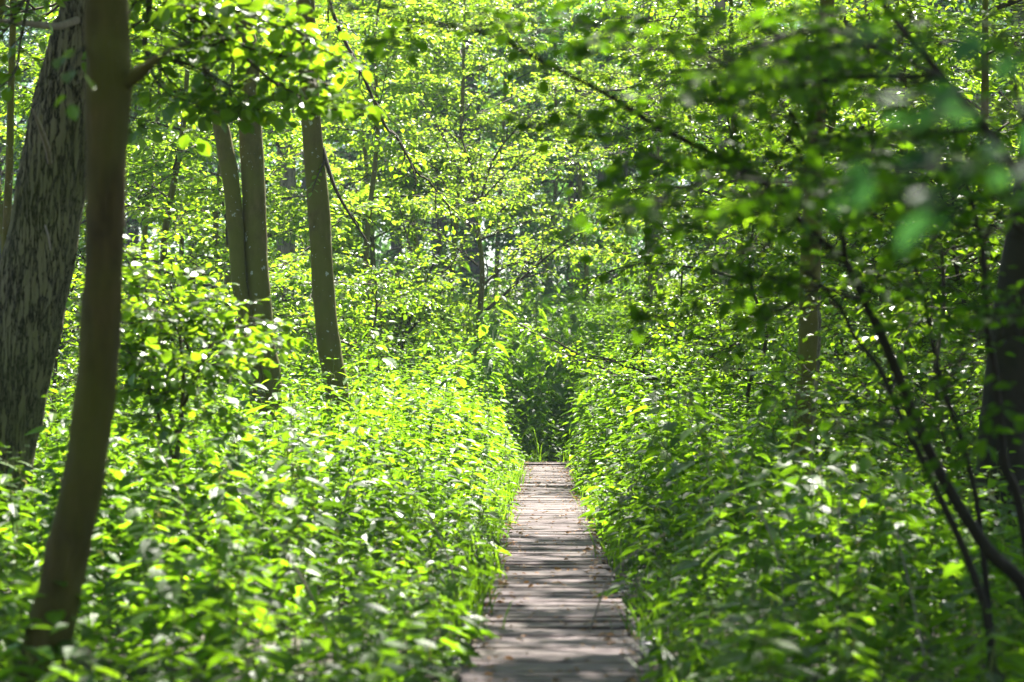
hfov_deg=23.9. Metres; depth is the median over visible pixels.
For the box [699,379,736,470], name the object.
nettle
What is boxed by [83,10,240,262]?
tree
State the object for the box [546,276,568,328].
nettle
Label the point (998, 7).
canopy tree
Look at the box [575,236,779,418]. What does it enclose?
bush
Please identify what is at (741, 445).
nettle
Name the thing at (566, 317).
nettle
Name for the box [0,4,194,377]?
understorey tree
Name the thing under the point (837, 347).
nettle
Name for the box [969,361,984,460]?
nettle
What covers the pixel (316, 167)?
smooth tree
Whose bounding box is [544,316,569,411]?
nettle
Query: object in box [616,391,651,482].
nettle
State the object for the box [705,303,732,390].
nettle
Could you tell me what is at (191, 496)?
nettle
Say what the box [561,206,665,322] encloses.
bush
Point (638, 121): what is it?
understorey tree
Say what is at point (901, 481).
nettle
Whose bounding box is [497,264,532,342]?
nettle
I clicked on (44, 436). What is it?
nettle
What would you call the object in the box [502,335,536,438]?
nettle
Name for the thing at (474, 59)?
understorey tree
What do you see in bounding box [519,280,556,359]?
nettle
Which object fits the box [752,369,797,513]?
nettle
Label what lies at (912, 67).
tree
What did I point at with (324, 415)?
nettle
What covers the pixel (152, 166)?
understorey tree
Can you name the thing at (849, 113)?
understorey tree
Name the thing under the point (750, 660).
nettle
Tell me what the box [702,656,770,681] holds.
nettle
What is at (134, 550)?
nettle
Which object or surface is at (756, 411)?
nettle
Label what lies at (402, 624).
nettle
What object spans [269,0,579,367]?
understorey tree
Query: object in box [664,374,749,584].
nettle
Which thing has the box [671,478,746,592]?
nettle
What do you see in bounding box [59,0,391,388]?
understorey tree
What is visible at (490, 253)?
sky
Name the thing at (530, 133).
understorey tree
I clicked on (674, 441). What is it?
nettle
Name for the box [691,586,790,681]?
nettle
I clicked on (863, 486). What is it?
nettle
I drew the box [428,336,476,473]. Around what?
nettle
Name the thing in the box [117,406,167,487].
nettle
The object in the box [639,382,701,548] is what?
nettle
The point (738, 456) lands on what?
nettle
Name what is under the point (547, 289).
nettle
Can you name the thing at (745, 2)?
tree
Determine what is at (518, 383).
nettle
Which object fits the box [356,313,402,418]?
nettle
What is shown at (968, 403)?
nettle
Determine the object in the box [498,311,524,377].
nettle
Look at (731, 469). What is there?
nettle
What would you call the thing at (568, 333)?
nettle
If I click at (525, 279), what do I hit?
nettle
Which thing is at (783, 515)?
nettle
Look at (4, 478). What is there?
nettle
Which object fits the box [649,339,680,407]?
nettle
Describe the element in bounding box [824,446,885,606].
nettle
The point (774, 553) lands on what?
dead stem
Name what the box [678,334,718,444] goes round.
nettle
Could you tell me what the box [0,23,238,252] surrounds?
tree
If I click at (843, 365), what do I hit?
nettle
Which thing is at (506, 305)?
nettle
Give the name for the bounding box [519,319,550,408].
nettle
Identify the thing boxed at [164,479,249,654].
nettle
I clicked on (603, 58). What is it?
dark trunk tree
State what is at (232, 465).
nettle
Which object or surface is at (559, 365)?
nettle
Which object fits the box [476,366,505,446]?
nettle
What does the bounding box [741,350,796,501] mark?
nettle
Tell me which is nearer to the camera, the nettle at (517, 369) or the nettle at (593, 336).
the nettle at (517, 369)
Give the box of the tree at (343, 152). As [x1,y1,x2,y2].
[194,0,446,297]
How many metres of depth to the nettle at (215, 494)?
13.66 m
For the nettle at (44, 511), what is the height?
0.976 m
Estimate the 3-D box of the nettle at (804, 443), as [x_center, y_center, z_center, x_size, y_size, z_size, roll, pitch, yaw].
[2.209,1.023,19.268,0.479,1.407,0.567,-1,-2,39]
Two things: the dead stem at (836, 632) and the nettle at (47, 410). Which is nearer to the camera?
the dead stem at (836, 632)
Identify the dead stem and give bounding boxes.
[153,433,213,585]
[239,537,286,679]
[240,495,340,661]
[317,460,358,586]
[420,500,461,578]
[589,533,665,629]
[706,461,722,586]
[748,502,786,656]
[835,490,865,659]
[895,530,937,681]
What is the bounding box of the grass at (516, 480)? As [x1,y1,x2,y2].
[293,417,795,681]
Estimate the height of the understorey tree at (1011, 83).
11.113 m
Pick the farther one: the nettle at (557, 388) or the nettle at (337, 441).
the nettle at (557, 388)
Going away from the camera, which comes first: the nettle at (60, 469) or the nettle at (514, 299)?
the nettle at (60, 469)
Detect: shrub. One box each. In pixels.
[62,234,311,544]
[298,0,1023,681]
[350,168,473,370]
[831,0,1023,254]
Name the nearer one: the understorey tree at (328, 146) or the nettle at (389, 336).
the nettle at (389, 336)
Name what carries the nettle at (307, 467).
on the ground at (304, 668)
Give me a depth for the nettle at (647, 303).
37.98 m
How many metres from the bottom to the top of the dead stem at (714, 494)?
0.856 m
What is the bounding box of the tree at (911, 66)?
[837,3,1001,153]
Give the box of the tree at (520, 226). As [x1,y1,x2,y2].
[428,4,597,297]
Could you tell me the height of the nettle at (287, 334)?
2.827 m
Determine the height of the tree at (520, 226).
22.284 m
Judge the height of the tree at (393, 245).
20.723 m
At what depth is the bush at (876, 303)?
22.81 m
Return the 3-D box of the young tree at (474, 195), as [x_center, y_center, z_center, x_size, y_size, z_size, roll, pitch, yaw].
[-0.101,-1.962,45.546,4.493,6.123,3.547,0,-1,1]
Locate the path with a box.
[445,462,658,681]
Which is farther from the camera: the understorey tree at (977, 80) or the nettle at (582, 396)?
the nettle at (582, 396)
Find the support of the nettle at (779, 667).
on the ground at (304, 668)
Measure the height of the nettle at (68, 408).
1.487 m
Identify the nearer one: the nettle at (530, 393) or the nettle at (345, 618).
the nettle at (345, 618)
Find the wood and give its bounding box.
[1,0,1009,294]
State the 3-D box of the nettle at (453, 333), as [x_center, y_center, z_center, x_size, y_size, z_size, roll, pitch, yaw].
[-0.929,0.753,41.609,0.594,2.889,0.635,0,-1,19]
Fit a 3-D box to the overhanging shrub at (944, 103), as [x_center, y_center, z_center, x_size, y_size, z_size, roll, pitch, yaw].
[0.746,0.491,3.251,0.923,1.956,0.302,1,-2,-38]
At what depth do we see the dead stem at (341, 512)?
15.13 m
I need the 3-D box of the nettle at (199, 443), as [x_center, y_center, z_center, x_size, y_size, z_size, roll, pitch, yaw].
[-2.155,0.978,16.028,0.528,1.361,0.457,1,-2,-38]
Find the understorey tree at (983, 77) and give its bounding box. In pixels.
[709,0,1023,423]
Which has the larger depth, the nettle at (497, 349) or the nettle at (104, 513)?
the nettle at (497, 349)
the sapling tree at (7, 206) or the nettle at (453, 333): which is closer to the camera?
the sapling tree at (7, 206)
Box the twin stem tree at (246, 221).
[3,0,282,444]
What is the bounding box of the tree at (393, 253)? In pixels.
[330,0,505,284]
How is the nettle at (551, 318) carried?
on the ground at (304, 668)
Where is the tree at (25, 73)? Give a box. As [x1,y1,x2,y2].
[1,0,34,180]
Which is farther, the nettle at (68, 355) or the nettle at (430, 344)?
the nettle at (68, 355)
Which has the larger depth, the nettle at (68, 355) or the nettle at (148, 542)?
the nettle at (68, 355)
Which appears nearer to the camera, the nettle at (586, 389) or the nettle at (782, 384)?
the nettle at (782, 384)
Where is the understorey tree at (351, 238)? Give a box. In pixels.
[268,0,529,339]
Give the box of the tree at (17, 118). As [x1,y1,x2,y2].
[16,3,171,237]
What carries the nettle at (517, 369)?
on the ground at (304, 668)
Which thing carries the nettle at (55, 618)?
on the ground at (304, 668)
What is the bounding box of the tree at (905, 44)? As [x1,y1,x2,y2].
[789,0,1015,161]
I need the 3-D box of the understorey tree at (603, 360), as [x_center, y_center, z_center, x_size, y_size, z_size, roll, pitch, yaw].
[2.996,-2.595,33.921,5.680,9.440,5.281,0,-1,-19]
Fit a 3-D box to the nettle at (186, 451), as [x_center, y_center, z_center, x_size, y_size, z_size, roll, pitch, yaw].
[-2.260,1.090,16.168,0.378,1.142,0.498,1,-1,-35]
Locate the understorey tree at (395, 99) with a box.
[207,0,510,365]
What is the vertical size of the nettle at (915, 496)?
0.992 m
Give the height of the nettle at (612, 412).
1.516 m
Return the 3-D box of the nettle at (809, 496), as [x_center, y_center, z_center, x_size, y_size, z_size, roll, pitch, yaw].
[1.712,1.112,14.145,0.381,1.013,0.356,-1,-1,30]
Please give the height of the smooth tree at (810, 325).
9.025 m
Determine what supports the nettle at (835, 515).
on the ground at (304, 668)
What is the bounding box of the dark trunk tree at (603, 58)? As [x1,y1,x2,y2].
[501,0,713,319]
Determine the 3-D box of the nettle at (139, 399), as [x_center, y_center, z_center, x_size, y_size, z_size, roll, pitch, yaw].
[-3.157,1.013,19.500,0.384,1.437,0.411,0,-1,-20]
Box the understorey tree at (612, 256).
[520,0,733,312]
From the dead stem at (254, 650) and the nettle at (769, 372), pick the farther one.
the nettle at (769, 372)
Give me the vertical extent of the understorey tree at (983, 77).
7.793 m
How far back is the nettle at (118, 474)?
13.92 m
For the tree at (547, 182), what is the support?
on the ground at (304, 668)
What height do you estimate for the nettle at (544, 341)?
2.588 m
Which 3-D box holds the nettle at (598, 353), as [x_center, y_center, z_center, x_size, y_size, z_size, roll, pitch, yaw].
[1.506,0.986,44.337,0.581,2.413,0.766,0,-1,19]
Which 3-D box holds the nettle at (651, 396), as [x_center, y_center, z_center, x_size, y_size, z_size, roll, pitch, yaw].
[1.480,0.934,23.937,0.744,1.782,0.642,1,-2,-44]
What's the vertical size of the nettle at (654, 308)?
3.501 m
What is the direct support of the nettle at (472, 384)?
on the ground at (304, 668)
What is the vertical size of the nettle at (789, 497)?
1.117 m
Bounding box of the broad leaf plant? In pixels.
[420,579,489,637]
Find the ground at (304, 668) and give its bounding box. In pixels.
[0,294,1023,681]
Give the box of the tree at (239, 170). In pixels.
[177,10,356,218]
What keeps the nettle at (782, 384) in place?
on the ground at (304, 668)
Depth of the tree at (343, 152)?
81.48 m
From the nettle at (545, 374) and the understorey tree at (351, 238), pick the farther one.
the understorey tree at (351, 238)
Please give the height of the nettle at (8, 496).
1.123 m
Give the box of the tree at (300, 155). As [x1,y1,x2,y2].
[236,1,380,237]
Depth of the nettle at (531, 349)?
45.41 m
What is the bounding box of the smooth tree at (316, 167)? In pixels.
[288,0,489,432]
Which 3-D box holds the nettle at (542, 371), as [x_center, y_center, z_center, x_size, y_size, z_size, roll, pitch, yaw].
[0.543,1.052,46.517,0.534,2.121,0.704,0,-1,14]
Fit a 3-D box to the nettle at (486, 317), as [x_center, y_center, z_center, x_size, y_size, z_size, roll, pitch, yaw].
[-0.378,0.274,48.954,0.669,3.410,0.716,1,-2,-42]
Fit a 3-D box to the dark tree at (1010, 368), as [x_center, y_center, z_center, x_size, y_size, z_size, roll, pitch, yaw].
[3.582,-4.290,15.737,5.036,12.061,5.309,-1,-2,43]
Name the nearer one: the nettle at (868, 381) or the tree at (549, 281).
the nettle at (868, 381)
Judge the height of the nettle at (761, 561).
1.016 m
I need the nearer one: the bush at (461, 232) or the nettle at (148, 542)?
the nettle at (148, 542)
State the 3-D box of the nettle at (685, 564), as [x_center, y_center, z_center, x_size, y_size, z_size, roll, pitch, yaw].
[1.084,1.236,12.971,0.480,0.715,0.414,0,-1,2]
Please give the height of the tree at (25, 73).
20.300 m
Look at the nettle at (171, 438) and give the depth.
14.23 m
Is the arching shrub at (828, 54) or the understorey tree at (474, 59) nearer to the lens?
the arching shrub at (828, 54)
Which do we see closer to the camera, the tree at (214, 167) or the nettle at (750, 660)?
the nettle at (750, 660)
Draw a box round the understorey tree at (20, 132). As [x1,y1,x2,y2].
[0,0,232,356]
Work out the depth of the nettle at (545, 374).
46.92 m
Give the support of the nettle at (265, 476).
on the ground at (304, 668)
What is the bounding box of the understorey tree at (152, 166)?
[0,0,399,384]
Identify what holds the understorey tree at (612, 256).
on the ground at (304, 668)
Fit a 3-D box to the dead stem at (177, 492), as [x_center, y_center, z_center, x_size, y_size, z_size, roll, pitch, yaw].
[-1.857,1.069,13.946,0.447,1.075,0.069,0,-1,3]
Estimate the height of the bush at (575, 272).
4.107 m
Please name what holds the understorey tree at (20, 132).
on the ground at (304, 668)
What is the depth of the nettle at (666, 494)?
17.29 m
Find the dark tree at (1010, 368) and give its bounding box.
[973,110,1023,586]
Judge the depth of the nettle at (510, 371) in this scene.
43.74 m
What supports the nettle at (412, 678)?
on the ground at (304, 668)
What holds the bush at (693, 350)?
on the ground at (304, 668)
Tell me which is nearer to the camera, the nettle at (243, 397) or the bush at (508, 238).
the nettle at (243, 397)
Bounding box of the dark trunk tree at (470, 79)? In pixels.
[387,17,577,299]
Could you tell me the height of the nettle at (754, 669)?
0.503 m
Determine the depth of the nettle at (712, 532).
12.40 m
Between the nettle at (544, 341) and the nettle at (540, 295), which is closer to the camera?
the nettle at (544, 341)
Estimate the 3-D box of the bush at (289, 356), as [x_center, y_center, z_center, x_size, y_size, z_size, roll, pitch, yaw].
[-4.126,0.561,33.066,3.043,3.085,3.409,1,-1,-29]
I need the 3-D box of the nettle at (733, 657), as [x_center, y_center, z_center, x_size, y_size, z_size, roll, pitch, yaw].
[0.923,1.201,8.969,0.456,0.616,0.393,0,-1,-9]
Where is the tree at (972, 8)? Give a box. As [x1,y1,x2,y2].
[890,0,1023,153]
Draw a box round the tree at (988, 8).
[956,0,1009,130]
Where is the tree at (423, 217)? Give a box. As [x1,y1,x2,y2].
[352,42,497,280]
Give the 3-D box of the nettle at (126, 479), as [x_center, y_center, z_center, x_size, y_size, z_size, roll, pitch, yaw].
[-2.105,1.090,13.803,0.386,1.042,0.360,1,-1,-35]
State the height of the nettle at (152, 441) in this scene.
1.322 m
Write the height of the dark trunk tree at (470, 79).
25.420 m
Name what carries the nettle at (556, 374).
on the ground at (304, 668)
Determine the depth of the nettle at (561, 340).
46.30 m
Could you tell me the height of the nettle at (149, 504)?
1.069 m
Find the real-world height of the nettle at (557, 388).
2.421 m
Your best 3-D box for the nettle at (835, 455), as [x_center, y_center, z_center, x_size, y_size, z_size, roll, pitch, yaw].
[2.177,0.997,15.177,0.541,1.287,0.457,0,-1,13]
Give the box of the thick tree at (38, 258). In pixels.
[0,0,387,557]
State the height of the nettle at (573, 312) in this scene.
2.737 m
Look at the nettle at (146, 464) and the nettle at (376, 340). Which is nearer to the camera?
the nettle at (146, 464)
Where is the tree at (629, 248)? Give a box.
[511,0,713,295]
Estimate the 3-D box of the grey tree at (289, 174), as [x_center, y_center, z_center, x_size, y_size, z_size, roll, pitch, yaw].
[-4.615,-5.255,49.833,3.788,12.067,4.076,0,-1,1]
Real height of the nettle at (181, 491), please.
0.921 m
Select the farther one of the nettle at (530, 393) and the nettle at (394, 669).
the nettle at (530, 393)
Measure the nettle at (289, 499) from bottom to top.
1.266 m
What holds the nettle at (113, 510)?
on the ground at (304, 668)
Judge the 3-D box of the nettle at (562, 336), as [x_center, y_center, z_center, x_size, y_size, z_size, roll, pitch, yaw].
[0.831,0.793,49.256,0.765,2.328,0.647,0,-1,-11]
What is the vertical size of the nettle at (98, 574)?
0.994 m
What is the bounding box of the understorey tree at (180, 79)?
[60,1,284,365]
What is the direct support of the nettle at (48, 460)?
on the ground at (304, 668)
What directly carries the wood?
on the ground at (304, 668)
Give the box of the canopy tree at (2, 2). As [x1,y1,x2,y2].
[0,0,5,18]
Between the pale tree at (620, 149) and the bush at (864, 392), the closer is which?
the bush at (864, 392)
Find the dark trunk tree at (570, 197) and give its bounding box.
[480,13,637,296]
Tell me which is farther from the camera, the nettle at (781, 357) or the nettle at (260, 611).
the nettle at (781, 357)
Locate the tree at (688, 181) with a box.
[660,1,795,288]
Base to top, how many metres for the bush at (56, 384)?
3.135 m
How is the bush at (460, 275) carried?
on the ground at (304, 668)
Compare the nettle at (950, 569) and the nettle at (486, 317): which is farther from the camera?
the nettle at (486, 317)
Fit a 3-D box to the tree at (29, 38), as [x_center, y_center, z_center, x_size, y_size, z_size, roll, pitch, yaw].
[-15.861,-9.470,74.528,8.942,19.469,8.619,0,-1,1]
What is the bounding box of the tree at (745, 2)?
[597,0,805,249]
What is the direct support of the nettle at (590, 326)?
on the ground at (304, 668)
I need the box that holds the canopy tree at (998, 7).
[794,0,1022,109]
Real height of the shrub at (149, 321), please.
2.181 m
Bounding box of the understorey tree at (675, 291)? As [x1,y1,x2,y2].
[635,0,899,348]
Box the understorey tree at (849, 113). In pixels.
[751,0,1018,350]
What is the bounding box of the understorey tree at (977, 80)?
[611,0,1023,376]
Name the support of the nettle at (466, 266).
on the ground at (304, 668)
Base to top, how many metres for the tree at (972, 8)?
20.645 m
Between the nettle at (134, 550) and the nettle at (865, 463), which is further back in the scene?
the nettle at (865, 463)
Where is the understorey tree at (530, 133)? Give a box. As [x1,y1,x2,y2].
[455,1,644,293]
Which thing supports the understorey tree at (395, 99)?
on the ground at (304, 668)
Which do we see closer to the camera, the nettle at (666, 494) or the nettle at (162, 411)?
the nettle at (666, 494)
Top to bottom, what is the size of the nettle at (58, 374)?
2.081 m
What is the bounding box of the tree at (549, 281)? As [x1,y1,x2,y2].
[480,3,598,293]
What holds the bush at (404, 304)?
on the ground at (304, 668)
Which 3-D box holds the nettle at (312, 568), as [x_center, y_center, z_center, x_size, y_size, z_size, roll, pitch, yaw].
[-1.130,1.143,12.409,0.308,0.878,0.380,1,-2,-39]
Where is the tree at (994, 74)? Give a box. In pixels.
[963,2,1023,130]
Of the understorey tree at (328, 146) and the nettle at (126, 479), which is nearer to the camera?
the nettle at (126, 479)
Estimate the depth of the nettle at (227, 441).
20.52 m
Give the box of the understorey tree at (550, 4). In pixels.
[470,0,702,316]
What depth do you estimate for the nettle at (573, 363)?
46.05 m
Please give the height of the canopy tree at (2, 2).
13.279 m
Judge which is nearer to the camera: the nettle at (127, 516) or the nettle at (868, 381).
the nettle at (127, 516)
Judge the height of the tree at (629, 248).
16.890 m
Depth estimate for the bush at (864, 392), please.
17.92 m
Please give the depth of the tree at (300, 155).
108.01 m
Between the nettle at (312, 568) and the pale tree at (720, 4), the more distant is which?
the pale tree at (720, 4)
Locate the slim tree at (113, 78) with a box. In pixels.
[16,0,235,681]
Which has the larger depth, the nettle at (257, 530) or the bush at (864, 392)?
the bush at (864, 392)
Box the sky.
[2,0,1009,294]
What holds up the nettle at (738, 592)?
on the ground at (304, 668)
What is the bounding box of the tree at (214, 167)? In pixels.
[126,14,265,258]
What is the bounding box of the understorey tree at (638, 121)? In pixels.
[563,0,828,348]
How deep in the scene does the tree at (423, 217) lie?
112.36 m
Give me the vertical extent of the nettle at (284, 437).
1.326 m
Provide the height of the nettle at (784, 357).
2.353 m
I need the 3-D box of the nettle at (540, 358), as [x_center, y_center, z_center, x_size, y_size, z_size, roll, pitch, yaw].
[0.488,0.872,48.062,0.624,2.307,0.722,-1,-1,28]
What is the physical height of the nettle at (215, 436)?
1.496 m
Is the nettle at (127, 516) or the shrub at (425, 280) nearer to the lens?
the nettle at (127, 516)
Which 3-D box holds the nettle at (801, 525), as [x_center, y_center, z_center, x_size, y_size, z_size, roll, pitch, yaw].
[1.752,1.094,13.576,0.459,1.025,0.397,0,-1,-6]
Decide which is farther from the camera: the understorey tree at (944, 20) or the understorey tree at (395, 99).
the understorey tree at (395, 99)
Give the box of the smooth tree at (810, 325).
[787,0,834,529]
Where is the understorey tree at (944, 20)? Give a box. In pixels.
[673,0,1023,415]
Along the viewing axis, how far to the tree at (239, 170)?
94.57 m
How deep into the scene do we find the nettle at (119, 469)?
14.40 m
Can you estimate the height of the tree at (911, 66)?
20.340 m
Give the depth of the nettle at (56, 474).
17.98 m
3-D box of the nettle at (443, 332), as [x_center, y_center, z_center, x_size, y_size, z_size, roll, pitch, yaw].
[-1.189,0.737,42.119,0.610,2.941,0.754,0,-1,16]
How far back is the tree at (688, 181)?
107.64 m
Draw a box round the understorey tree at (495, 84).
[396,0,602,307]
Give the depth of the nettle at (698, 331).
30.31 m
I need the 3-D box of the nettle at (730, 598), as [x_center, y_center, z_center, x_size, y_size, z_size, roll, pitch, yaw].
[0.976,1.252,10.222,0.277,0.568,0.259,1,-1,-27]
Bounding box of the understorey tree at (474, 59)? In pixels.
[347,0,599,360]
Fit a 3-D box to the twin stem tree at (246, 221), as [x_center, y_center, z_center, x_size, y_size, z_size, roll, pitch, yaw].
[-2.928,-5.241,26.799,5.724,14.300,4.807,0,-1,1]
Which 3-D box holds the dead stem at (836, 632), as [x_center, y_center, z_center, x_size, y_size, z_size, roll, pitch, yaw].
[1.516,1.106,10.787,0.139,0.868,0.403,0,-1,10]
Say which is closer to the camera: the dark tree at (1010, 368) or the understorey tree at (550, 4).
the dark tree at (1010, 368)
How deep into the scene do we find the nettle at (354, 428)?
19.05 m
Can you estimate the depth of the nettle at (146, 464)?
15.32 m
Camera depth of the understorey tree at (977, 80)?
32.65 m
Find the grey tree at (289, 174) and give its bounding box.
[210,0,378,352]
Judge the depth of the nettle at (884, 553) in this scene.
12.33 m
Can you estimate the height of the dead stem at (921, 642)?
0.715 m
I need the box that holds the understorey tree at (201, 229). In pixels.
[129,2,277,302]
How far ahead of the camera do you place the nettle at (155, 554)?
10.87 m
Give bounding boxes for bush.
[45,196,249,431]
[46,236,215,446]
[143,266,318,411]
[281,229,471,411]
[385,221,485,326]
[426,196,529,316]
[486,206,582,322]
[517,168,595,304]
[520,224,621,326]
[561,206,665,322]
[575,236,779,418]
[597,180,884,478]
[735,196,1009,532]
[743,214,993,483]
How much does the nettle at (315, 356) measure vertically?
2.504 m
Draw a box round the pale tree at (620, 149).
[540,3,745,354]
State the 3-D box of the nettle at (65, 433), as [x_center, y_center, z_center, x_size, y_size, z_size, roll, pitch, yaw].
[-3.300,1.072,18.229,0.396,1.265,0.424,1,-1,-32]
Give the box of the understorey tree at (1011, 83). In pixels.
[897,0,1023,298]
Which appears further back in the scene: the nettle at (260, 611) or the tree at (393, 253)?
the tree at (393, 253)
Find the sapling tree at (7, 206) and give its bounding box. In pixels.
[1,0,15,254]
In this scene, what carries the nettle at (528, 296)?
on the ground at (304, 668)
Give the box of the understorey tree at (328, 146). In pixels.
[172,0,411,286]
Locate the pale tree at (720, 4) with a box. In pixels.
[604,0,807,331]
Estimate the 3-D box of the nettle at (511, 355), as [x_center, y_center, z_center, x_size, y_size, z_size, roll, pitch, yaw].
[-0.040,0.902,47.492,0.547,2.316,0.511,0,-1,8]
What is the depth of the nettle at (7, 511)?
14.50 m
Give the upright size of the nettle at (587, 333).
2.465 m
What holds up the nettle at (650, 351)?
on the ground at (304, 668)
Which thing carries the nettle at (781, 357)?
on the ground at (304, 668)
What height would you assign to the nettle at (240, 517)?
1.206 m
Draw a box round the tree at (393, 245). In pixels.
[298,2,501,292]
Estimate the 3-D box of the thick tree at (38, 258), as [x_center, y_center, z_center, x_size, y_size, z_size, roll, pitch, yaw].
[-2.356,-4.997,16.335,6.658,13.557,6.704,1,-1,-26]
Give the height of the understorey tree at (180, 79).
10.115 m
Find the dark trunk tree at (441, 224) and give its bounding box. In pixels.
[339,0,553,304]
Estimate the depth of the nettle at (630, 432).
26.13 m
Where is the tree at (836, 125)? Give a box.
[782,6,948,276]
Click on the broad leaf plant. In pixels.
(451, 585)
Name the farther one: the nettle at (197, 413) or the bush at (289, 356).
the bush at (289, 356)
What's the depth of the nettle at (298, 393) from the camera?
24.71 m
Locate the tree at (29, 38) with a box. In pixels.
[0,0,141,257]
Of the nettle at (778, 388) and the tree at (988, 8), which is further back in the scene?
the tree at (988, 8)
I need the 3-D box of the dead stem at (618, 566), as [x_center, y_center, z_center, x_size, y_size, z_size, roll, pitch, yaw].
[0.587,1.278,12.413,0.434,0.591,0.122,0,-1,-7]
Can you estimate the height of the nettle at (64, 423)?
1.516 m
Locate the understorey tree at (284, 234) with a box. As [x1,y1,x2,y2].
[63,13,408,383]
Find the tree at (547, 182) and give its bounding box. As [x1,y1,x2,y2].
[480,0,661,314]
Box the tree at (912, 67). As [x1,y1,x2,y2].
[756,6,975,315]
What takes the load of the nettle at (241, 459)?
on the ground at (304, 668)
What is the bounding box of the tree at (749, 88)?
[667,0,815,265]
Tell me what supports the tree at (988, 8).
on the ground at (304, 668)
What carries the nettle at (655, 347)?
on the ground at (304, 668)
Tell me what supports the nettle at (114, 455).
on the ground at (304, 668)
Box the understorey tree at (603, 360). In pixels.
[500,0,945,408]
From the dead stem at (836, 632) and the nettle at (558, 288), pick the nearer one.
the dead stem at (836, 632)
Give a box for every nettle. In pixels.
[0,442,50,582]
[0,452,23,581]
[0,458,22,579]
[0,551,115,681]
[5,448,53,576]
[24,390,68,546]
[25,432,112,579]
[30,459,99,606]
[31,421,58,526]
[36,366,76,494]
[36,397,69,497]
[39,421,120,485]
[40,385,64,447]
[46,401,71,480]
[47,350,64,444]
[58,278,79,362]
[61,371,118,473]
[83,471,112,615]
[84,416,137,582]
[86,438,149,578]
[88,467,130,606]
[90,457,126,579]
[96,409,138,554]
[96,465,189,620]
[100,410,168,580]
[102,491,190,642]
[102,502,209,673]
[104,441,175,589]
[104,493,180,640]
[106,397,144,551]
[106,414,151,486]
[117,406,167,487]
[118,404,207,545]
[128,435,191,578]
[135,407,169,456]
[143,469,203,616]
[147,412,211,600]
[147,424,194,535]
[154,393,218,581]
[162,404,250,573]
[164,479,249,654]
[166,358,221,475]
[172,376,233,480]
[174,462,260,669]
[178,439,249,592]
[181,411,264,581]
[184,494,253,612]
[193,407,274,571]
[196,381,231,481]
[196,535,289,676]
[198,349,256,431]
[201,411,274,562]
[209,351,267,506]
[210,330,249,403]
[217,482,286,620]
[242,427,299,557]
[243,362,301,486]
[252,403,329,620]
[253,433,334,581]
[260,396,322,570]
[264,479,322,626]
[273,345,308,454]
[276,297,300,389]
[300,355,362,469]
[303,314,323,393]
[306,565,389,681]
[314,383,355,489]
[329,379,383,558]
[330,348,372,440]
[340,610,412,681]
[350,316,385,395]
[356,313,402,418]
[357,309,407,389]
[377,602,438,681]
[398,631,452,681]
[400,308,443,417]
[424,302,455,388]
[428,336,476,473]
[438,303,470,397]
[440,241,499,395]
[459,276,516,431]
[459,311,504,429]
[471,263,519,361]
[473,275,509,373]
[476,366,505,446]
[484,283,516,371]
[485,310,508,393]
[488,332,531,442]
[488,342,531,447]
[492,359,523,447]
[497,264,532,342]
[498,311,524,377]
[499,270,519,332]
[500,349,523,433]
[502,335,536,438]
[504,304,545,426]
[504,331,521,389]
[514,277,559,440]
[515,274,534,320]
[516,235,556,438]
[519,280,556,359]
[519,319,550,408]
[521,313,558,412]
[524,315,553,423]
[524,353,544,434]
[525,330,550,378]
[526,331,569,446]
[528,276,561,339]
[531,268,552,325]
[533,344,548,421]
[534,267,562,323]
[540,329,569,421]
[543,336,558,403]
[544,296,569,358]
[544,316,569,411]
[546,275,566,341]
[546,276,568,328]
[546,315,569,424]
[552,275,592,379]
[553,340,580,433]
[555,290,587,413]
[555,324,571,411]
[556,311,580,378]
[557,332,586,432]
[559,318,579,380]
[560,284,601,381]
[562,288,584,342]
[568,309,588,376]
[573,311,605,373]
[573,368,604,439]
[574,319,593,418]
[574,330,611,436]
[580,332,611,424]
[594,379,629,479]
[612,403,649,491]
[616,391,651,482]
[623,348,690,492]
[627,305,658,373]
[631,243,680,369]
[631,271,678,374]
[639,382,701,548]
[644,447,697,573]
[646,334,687,381]
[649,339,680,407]
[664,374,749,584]
[665,294,706,406]
[668,373,716,519]
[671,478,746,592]
[671,506,757,620]
[672,513,733,623]
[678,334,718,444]
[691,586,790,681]
[694,600,776,681]
[696,436,793,617]
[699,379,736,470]
[702,568,780,681]
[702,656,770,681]
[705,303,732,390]
[705,404,765,548]
[707,582,824,681]
[708,555,783,649]
[720,412,775,552]
[722,452,788,630]
[722,575,800,680]
[724,327,760,405]
[726,406,774,549]
[726,594,812,681]
[733,603,790,681]
[740,376,778,517]
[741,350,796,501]
[743,450,813,603]
[750,329,786,416]
[752,336,791,448]
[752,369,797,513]
[752,381,821,519]
[755,337,797,382]
[768,318,795,379]
[769,428,829,580]
[772,355,797,461]
[773,384,850,595]
[777,445,832,580]
[785,450,860,617]
[791,315,843,379]
[815,397,889,562]
[816,460,889,608]
[818,336,843,389]
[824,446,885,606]
[830,416,917,632]
[832,347,864,436]
[835,437,929,588]
[837,339,874,436]
[854,418,968,640]
[863,473,931,635]
[870,453,928,604]
[918,470,1015,655]
[950,341,983,424]
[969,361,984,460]
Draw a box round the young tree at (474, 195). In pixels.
[386,82,617,387]
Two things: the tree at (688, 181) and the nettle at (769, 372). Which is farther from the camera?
the tree at (688, 181)

